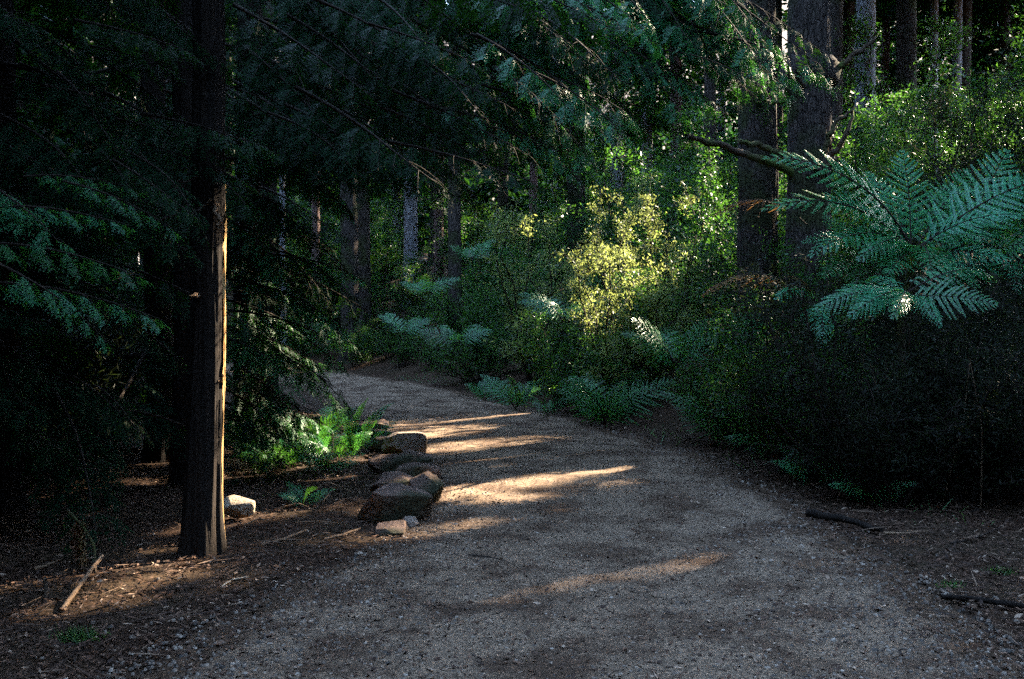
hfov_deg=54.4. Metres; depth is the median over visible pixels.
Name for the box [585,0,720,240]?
conifer tree
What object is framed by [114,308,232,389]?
shrub
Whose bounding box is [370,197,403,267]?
shrub
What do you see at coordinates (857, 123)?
shrub
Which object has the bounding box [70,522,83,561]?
lichen strand
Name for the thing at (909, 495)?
shrub
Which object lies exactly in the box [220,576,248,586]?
stick
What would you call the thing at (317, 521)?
stick
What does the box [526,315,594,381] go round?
shrub
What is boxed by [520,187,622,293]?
shrub
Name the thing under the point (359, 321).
shrub
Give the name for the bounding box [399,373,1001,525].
grass
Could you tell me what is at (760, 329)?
shrub
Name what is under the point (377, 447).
rock
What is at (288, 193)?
conifer tree
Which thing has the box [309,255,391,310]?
shrub
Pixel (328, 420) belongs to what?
fern
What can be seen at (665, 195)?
shrub
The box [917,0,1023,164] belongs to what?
conifer tree
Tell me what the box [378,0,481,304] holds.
conifer tree
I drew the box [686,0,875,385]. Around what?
conifer tree
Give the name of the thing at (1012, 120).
shrub
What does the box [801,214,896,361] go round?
tree fern
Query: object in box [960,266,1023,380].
shrub
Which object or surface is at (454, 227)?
conifer tree
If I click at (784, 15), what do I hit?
conifer tree
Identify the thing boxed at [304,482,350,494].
stick
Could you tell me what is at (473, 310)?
shrub
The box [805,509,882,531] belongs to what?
fallen branch
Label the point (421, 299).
shrub
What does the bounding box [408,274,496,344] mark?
shrub
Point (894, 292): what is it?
tree fern
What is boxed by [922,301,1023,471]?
shrub
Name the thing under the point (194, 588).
twig litter
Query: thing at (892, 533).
stick
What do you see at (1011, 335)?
shrub
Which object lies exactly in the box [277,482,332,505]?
fern
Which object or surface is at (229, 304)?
shrub
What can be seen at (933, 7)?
conifer tree
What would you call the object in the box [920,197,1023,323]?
shrub
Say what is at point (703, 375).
shrub
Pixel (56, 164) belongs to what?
conifer tree
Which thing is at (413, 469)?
rock
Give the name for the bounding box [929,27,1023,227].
shrub
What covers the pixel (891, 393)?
shrub
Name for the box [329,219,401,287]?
shrub
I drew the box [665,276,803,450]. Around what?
shrub
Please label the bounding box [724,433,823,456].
fern
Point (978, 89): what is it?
conifer tree
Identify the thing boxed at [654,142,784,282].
shrub
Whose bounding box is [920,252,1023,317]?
shrub
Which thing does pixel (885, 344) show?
shrub
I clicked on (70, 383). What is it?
shrub
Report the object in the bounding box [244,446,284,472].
shrub
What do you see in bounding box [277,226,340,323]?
shrub
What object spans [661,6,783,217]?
conifer tree
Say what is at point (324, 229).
conifer tree
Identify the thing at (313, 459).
fern
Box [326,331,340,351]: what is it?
shrub
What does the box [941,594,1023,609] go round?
fallen branch
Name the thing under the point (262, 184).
conifer tree
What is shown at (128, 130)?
conifer tree
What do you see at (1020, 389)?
shrub
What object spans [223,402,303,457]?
shrub
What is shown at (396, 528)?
rock
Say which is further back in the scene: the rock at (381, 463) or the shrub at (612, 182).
the shrub at (612, 182)
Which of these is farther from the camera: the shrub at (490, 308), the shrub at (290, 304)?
the shrub at (290, 304)
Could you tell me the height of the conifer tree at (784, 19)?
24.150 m
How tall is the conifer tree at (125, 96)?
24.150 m
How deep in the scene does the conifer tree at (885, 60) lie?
33.66 m
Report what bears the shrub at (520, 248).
on the ground at (380, 366)
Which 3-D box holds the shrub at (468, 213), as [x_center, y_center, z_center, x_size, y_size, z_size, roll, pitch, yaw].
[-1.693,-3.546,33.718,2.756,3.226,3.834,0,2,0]
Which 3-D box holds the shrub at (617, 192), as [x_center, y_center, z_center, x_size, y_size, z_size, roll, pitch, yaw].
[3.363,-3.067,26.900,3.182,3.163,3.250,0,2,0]
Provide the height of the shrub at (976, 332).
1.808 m
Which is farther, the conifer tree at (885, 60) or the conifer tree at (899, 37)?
the conifer tree at (885, 60)
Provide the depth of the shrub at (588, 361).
14.38 m
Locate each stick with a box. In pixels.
[34,559,60,569]
[59,554,103,611]
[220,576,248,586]
[244,518,273,525]
[256,464,305,479]
[261,529,306,545]
[278,503,315,509]
[295,521,346,524]
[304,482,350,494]
[323,527,360,539]
[330,510,355,516]
[338,467,368,481]
[468,554,504,560]
[771,525,799,527]
[883,530,928,534]
[949,524,1005,544]
[968,476,1021,512]
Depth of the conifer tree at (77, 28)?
17.06 m
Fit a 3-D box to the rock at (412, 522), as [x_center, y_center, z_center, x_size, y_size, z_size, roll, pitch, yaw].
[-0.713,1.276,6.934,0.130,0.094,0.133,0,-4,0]
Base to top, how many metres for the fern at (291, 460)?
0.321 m
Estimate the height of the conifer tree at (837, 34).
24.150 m
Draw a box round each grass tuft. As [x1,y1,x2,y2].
[49,623,109,645]
[936,579,965,588]
[981,564,1023,575]
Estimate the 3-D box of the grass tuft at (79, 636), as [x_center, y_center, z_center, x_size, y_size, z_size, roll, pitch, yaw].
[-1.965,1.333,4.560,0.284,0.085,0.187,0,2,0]
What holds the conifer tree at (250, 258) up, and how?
on the ground at (380, 366)
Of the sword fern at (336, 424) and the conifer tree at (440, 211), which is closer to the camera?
the sword fern at (336, 424)
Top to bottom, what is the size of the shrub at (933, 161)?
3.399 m
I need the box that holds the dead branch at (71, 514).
[66,509,95,572]
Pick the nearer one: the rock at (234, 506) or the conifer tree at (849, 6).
the rock at (234, 506)
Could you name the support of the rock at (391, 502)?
on the ground at (380, 366)
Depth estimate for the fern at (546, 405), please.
13.85 m
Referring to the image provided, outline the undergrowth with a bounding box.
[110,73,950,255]
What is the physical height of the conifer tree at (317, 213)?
24.167 m
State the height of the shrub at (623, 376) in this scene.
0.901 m
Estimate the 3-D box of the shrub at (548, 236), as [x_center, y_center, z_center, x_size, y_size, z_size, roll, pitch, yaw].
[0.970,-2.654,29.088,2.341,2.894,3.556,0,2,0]
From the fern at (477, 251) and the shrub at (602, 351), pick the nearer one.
the shrub at (602, 351)
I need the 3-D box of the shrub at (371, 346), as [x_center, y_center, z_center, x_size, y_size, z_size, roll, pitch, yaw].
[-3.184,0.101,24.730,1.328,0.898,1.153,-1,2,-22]
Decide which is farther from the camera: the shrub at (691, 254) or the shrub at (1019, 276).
the shrub at (691, 254)
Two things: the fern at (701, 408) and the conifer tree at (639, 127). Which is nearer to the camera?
the fern at (701, 408)
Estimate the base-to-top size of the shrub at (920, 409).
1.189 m
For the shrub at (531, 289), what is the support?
on the ground at (380, 366)
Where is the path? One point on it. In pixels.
(432, 417)
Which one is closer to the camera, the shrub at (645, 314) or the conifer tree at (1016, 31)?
the shrub at (645, 314)
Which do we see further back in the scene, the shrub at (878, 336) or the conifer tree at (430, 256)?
the conifer tree at (430, 256)
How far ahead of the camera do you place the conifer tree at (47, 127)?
37.55 m
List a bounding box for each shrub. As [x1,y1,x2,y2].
[21,288,228,473]
[21,290,120,436]
[22,295,234,452]
[23,303,142,361]
[23,316,144,454]
[23,321,122,457]
[40,310,141,396]
[72,337,145,451]
[100,264,129,308]
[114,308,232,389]
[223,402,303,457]
[226,286,232,324]
[232,190,338,267]
[232,265,307,323]
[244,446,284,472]
[262,415,328,453]
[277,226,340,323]
[277,307,336,362]
[285,198,340,264]
[298,254,376,333]
[306,412,343,441]
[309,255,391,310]
[324,188,429,304]
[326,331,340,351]
[328,318,390,367]
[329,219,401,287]
[329,272,397,325]
[351,318,399,353]
[358,326,408,358]
[369,321,428,368]
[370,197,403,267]
[373,244,447,319]
[373,304,433,354]
[389,262,465,323]
[402,332,458,365]
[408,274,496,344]
[414,290,520,386]
[416,191,516,286]
[423,338,492,382]
[425,186,487,265]
[434,261,514,316]
[451,285,521,343]
[454,240,566,342]
[456,280,529,364]
[463,277,512,307]
[464,206,572,312]
[467,193,607,384]
[486,251,607,337]
[487,206,555,296]
[489,295,557,369]
[502,293,584,377]
[511,194,566,253]
[512,306,649,410]
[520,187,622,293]
[520,203,566,287]
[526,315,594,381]
[535,360,575,404]
[536,141,659,238]
[552,185,694,383]
[552,224,688,397]
[554,254,646,348]
[561,98,786,337]
[563,266,631,323]
[565,282,658,382]
[584,358,675,414]
[585,187,624,264]
[586,160,668,238]
[586,176,681,267]
[597,179,679,277]
[599,167,736,370]
[599,246,660,340]
[599,259,707,387]
[614,151,737,280]
[637,234,736,334]
[643,130,737,247]
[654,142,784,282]
[658,340,769,436]
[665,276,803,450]
[666,239,905,422]
[668,262,736,346]
[677,156,856,317]
[677,352,751,402]
[690,289,894,472]
[700,243,1023,485]
[708,124,786,252]
[714,227,876,363]
[717,205,889,296]
[719,312,833,357]
[725,321,889,457]
[730,330,885,473]
[752,288,940,400]
[765,318,941,472]
[773,330,1023,507]
[777,0,993,206]
[777,73,976,295]
[777,366,977,501]
[778,130,944,284]
[788,264,1018,368]
[789,335,1023,503]
[791,314,1023,454]
[808,317,1023,419]
[830,358,1016,483]
[831,67,999,273]
[831,148,867,231]
[832,246,937,338]
[837,244,1023,341]
[839,271,1023,371]
[841,294,1023,470]
[853,358,1023,505]
[855,129,1023,331]
[864,83,1022,253]
[877,51,1023,288]
[884,330,1023,505]
[886,313,1023,458]
[904,308,1023,482]
[913,72,1023,258]
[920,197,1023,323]
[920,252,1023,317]
[921,291,1023,453]
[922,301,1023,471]
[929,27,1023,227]
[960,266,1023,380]
[967,256,1023,361]
[979,3,1023,164]
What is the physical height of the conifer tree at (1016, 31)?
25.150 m
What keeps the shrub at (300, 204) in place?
on the ground at (380, 366)
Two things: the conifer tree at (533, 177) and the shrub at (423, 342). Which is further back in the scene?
the conifer tree at (533, 177)
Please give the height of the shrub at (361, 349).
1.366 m
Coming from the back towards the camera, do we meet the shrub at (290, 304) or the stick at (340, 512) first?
the shrub at (290, 304)
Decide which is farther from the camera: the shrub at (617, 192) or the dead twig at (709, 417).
the shrub at (617, 192)
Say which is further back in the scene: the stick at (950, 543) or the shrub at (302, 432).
the shrub at (302, 432)
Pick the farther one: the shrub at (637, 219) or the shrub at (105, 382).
the shrub at (637, 219)
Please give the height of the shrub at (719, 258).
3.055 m
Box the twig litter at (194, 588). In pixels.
[0,420,1023,678]
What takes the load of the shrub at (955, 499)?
on the ground at (380, 366)
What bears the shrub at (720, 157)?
on the ground at (380, 366)
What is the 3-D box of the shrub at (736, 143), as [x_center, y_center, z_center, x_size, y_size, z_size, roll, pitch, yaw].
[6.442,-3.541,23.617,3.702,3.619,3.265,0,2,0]
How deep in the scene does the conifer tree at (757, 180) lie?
12.92 m
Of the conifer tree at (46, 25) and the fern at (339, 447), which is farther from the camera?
the conifer tree at (46, 25)
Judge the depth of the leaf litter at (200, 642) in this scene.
5.41 m
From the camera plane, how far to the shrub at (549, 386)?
15.21 m
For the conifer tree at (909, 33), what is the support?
on the ground at (380, 366)
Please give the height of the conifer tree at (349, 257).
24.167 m
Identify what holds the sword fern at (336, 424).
on the ground at (380, 366)
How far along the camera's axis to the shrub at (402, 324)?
24.04 m
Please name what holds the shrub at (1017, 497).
on the ground at (380, 366)
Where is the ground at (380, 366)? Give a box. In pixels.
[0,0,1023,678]
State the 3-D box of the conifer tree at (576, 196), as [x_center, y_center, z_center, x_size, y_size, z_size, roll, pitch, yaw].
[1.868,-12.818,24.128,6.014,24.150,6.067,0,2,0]
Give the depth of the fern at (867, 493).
7.64 m
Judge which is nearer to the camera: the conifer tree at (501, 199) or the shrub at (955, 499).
the shrub at (955, 499)
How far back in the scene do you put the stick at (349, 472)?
8.67 m
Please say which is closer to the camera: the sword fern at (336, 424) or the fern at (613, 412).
the sword fern at (336, 424)
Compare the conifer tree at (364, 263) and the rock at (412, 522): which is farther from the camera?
the conifer tree at (364, 263)
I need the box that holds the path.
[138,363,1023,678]
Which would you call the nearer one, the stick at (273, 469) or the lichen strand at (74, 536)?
the lichen strand at (74, 536)
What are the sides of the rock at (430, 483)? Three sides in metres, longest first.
0.325 x 0.308 x 0.241 m
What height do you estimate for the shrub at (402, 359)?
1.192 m
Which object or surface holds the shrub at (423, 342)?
on the ground at (380, 366)
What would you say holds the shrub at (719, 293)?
on the ground at (380, 366)
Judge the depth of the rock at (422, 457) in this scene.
9.55 m
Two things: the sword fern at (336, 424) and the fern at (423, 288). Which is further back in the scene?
the fern at (423, 288)
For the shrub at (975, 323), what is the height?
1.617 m
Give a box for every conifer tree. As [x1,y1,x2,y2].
[0,0,275,561]
[0,0,282,357]
[0,0,403,513]
[12,0,638,558]
[13,0,142,347]
[14,0,143,324]
[14,0,351,347]
[15,0,114,304]
[15,1,145,424]
[31,18,101,296]
[65,1,143,296]
[69,1,139,282]
[87,7,139,271]
[167,0,799,485]
[224,0,360,363]
[225,1,630,403]
[225,3,281,25]
[225,6,301,268]
[229,0,836,441]
[273,0,443,363]
[277,55,372,260]
[306,44,320,333]
[313,1,444,338]
[331,23,478,263]
[368,23,485,265]
[374,139,447,245]
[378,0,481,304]
[403,6,482,297]
[426,2,541,351]
[444,30,558,230]
[446,19,529,232]
[474,1,703,306]
[487,34,605,229]
[497,3,551,265]
[529,86,538,250]
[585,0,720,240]
[588,0,777,247]
[589,20,733,215]
[602,54,669,186]
[606,40,622,267]
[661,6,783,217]
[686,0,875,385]
[691,0,786,172]
[704,7,716,178]
[736,0,779,387]
[775,0,783,218]
[781,0,787,13]
[782,13,787,163]
[785,0,946,43]
[830,0,842,172]
[842,0,922,149]
[850,0,903,182]
[854,0,875,224]
[876,0,1008,150]
[876,1,976,118]
[876,11,950,133]
[876,22,921,162]
[880,0,1023,183]
[880,13,890,144]
[889,0,1023,162]
[903,0,917,227]
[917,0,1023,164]
[917,26,997,150]
[927,8,1023,157]
[929,0,938,181]
[971,6,1023,149]
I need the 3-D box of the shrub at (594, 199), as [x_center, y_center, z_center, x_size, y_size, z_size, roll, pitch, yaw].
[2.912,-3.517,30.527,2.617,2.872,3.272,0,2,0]
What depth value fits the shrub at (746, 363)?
8.91 m
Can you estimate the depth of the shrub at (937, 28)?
21.88 m
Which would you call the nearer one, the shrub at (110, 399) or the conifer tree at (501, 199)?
the shrub at (110, 399)
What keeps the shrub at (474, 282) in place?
on the ground at (380, 366)
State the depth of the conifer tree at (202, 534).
6.12 m
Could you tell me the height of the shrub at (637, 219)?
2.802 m
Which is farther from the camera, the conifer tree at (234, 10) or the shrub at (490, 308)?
the conifer tree at (234, 10)
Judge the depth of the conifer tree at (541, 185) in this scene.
51.20 m
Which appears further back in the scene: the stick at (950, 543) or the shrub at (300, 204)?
the shrub at (300, 204)
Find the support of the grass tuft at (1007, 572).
on the ground at (380, 366)
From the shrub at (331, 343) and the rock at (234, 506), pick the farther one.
the shrub at (331, 343)
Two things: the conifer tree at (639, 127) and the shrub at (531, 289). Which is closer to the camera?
the shrub at (531, 289)
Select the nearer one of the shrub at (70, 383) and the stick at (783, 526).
the stick at (783, 526)
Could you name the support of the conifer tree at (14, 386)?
on the ground at (380, 366)
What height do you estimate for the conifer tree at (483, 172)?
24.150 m
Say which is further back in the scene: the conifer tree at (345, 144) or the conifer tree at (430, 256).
the conifer tree at (430, 256)
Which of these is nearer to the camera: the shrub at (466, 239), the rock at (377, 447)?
the rock at (377, 447)
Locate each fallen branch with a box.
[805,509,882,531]
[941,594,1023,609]
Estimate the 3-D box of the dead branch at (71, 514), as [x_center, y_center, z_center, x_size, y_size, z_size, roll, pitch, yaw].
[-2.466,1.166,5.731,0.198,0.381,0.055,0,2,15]
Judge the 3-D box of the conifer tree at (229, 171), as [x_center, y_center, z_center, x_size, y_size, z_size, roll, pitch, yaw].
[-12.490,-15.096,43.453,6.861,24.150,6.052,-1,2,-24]
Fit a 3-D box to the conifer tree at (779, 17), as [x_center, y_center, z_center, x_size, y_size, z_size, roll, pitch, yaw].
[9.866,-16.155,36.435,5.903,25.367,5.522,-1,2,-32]
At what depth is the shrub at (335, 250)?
37.03 m
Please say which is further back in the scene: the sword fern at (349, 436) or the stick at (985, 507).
the sword fern at (349, 436)
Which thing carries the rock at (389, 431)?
on the path
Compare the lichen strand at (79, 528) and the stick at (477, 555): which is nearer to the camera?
the lichen strand at (79, 528)
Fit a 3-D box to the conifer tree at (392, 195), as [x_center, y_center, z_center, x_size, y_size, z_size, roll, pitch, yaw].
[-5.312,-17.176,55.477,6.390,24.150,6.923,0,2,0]
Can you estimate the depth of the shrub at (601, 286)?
21.19 m
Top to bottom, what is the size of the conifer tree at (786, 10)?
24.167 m
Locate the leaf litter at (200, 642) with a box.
[0,264,1023,678]
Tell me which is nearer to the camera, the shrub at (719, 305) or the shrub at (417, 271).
the shrub at (719, 305)
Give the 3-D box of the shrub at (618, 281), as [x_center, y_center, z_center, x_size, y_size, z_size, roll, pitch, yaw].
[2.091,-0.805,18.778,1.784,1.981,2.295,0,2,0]
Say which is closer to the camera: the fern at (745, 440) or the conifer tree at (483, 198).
the fern at (745, 440)
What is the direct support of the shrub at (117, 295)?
on the ground at (380, 366)
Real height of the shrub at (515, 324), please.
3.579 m
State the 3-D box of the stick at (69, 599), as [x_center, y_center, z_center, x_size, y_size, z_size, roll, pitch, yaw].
[-2.279,1.292,5.300,0.030,0.147,0.625,0,2,-4]
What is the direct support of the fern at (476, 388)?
on the ground at (380, 366)
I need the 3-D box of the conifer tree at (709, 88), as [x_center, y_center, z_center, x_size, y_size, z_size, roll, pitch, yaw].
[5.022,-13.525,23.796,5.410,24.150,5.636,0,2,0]
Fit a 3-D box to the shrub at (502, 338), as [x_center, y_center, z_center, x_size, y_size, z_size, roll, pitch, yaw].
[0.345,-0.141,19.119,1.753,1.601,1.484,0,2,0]
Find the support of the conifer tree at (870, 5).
on the ground at (380, 366)
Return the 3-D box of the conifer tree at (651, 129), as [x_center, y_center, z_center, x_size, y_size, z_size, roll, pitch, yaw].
[5.623,-15.353,38.296,5.880,24.150,5.848,0,2,0]
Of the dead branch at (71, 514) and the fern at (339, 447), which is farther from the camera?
the fern at (339, 447)
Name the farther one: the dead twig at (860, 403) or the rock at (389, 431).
the rock at (389, 431)
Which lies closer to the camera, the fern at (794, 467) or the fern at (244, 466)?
the fern at (244, 466)
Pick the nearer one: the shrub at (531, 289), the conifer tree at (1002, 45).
the shrub at (531, 289)
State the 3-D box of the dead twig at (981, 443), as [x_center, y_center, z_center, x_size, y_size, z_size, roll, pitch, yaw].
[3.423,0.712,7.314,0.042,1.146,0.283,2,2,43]
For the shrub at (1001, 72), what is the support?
on the ground at (380, 366)
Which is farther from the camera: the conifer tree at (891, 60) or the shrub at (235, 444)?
the conifer tree at (891, 60)
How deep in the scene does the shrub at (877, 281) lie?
12.81 m
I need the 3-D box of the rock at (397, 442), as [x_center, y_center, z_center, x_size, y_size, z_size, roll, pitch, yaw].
[-1.130,1.089,10.372,0.459,0.257,0.341,-1,-3,-23]
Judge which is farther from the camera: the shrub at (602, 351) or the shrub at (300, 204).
the shrub at (300, 204)
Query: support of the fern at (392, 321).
on the ground at (380, 366)
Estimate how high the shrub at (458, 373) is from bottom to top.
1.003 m
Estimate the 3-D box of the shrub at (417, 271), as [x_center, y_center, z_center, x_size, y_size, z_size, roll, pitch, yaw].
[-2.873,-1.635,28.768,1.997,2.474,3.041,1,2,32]
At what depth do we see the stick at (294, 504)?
7.42 m
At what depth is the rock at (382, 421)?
12.17 m
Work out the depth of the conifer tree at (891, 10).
32.12 m
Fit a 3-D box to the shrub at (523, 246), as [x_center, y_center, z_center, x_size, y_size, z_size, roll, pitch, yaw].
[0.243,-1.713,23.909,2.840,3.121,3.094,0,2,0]
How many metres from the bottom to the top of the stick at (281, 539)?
0.056 m
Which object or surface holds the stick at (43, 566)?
on the ground at (380, 366)
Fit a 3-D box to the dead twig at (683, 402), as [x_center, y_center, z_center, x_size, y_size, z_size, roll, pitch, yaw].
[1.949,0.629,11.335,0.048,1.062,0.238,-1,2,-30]
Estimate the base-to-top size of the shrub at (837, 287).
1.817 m
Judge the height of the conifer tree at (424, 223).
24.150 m
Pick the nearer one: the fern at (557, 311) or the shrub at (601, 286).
the fern at (557, 311)
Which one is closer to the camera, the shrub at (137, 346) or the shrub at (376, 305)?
the shrub at (137, 346)
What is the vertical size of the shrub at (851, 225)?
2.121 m
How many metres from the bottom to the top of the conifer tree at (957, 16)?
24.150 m
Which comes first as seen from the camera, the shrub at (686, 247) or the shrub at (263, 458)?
the shrub at (263, 458)
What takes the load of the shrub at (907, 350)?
on the ground at (380, 366)
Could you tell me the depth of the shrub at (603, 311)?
15.36 m
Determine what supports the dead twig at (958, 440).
on the ground at (380, 366)
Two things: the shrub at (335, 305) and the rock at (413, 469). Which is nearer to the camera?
the rock at (413, 469)
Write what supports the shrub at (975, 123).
on the ground at (380, 366)
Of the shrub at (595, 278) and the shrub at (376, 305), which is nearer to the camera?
the shrub at (595, 278)
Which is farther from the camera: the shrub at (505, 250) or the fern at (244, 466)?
the shrub at (505, 250)
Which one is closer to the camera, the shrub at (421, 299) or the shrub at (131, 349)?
the shrub at (131, 349)
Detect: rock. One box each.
[223,495,254,517]
[352,419,388,432]
[357,483,432,524]
[363,428,395,439]
[367,453,416,472]
[368,435,386,451]
[370,471,412,491]
[375,520,405,535]
[381,431,427,453]
[395,462,440,477]
[402,516,418,526]
[403,450,431,462]
[408,471,443,501]
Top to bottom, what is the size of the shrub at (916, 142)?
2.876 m
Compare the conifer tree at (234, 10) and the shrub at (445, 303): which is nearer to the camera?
the shrub at (445, 303)
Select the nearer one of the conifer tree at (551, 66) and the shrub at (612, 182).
the conifer tree at (551, 66)
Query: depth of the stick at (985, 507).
7.39 m
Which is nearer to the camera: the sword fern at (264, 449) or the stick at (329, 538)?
the stick at (329, 538)
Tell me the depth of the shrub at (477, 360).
18.65 m
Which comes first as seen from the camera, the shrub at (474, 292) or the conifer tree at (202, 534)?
the conifer tree at (202, 534)
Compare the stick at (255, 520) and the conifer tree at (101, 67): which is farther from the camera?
the conifer tree at (101, 67)
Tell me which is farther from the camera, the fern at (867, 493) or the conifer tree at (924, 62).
the conifer tree at (924, 62)
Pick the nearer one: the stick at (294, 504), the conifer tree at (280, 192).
the stick at (294, 504)
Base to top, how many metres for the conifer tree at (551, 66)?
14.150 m
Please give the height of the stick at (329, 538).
0.030 m
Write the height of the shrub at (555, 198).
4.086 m
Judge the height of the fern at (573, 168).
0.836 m
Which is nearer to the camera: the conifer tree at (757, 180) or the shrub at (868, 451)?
the shrub at (868, 451)
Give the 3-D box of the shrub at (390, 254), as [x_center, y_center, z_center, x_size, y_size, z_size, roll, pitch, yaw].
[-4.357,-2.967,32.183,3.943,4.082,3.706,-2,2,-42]
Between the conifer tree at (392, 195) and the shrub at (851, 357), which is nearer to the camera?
the shrub at (851, 357)
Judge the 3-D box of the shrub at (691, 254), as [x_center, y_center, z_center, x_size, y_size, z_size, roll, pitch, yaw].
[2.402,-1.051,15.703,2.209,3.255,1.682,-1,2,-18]
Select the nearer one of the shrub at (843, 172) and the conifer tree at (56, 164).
the conifer tree at (56, 164)
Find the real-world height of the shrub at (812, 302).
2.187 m
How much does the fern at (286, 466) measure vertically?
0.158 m
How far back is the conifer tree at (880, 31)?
42.84 m
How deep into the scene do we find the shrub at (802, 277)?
11.89 m
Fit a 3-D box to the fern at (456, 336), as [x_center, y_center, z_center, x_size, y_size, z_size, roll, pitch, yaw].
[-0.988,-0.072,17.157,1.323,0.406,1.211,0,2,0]
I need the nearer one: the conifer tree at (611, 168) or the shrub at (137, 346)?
the shrub at (137, 346)
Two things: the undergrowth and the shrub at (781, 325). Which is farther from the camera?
the undergrowth
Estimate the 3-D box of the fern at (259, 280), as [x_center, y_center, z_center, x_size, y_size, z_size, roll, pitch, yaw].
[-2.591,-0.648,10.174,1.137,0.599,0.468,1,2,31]
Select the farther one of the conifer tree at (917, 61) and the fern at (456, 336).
the conifer tree at (917, 61)
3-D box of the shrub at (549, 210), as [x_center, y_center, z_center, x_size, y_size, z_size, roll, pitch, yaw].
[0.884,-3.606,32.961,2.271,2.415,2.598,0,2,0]
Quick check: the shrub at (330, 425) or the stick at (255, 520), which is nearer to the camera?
the stick at (255, 520)
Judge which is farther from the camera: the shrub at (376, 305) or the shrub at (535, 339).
the shrub at (376, 305)
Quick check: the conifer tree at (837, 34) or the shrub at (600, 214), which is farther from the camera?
the conifer tree at (837, 34)
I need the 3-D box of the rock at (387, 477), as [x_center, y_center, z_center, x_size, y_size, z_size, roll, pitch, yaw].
[-0.967,1.202,8.143,0.394,0.201,0.329,0,9,-9]
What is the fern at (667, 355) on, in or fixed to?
on the ground at (380, 366)
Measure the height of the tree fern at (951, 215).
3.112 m
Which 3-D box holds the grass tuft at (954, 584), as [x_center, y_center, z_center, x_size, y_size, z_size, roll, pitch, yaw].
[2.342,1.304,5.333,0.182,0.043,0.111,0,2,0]
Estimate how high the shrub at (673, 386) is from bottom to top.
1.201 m
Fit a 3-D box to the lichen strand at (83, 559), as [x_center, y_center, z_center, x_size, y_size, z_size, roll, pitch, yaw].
[-2.470,1.212,5.742,0.069,0.364,0.092,0,2,0]
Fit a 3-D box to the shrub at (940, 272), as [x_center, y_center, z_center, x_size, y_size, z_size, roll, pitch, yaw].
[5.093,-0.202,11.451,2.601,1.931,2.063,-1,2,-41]
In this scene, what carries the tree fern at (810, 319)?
on the ground at (380, 366)
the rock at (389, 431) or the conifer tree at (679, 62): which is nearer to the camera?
the rock at (389, 431)
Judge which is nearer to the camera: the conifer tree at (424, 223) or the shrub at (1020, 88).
the shrub at (1020, 88)
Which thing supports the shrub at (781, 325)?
on the ground at (380, 366)
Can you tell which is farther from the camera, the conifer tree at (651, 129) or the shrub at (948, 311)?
the conifer tree at (651, 129)
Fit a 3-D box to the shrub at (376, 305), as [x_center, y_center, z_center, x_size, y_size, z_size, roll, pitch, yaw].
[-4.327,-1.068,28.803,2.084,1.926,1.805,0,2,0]
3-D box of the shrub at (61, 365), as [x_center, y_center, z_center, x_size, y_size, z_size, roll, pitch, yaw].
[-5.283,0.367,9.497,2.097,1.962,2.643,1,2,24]
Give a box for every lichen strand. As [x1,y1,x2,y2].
[68,524,79,551]
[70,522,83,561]
[77,518,88,571]
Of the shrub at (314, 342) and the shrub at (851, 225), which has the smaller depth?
the shrub at (851, 225)
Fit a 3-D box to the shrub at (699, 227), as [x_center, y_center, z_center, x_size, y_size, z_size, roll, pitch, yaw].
[2.732,-1.796,17.042,3.906,4.302,4.156,-1,2,-24]
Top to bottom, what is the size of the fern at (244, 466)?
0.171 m
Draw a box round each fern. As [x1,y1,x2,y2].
[223,458,251,475]
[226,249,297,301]
[237,438,323,469]
[239,460,321,472]
[242,440,302,458]
[261,405,359,442]
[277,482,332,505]
[288,417,347,453]
[290,426,378,457]
[291,441,364,471]
[332,398,393,456]
[335,412,396,448]
[377,313,431,335]
[401,276,458,295]
[418,324,492,346]
[450,239,497,259]
[465,378,508,399]
[480,374,547,408]
[518,292,599,321]
[528,146,592,178]
[532,392,573,414]
[557,372,673,425]
[620,317,726,368]
[660,392,782,446]
[701,199,835,464]
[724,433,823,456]
[761,147,1023,331]
[771,444,842,485]
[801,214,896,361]
[809,266,997,493]
[816,465,917,503]
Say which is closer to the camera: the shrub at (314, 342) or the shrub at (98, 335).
the shrub at (98, 335)
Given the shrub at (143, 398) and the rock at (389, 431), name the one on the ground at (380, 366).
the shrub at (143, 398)
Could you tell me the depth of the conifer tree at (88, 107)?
5.70 m
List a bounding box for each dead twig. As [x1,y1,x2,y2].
[675,349,688,439]
[699,364,709,450]
[843,358,863,490]
[941,363,969,504]
[970,360,982,510]
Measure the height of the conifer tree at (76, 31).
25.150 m
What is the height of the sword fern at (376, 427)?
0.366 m
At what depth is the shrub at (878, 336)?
9.06 m
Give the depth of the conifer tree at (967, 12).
27.98 m
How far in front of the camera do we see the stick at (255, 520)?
6.84 m
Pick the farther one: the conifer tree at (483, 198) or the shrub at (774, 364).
the conifer tree at (483, 198)

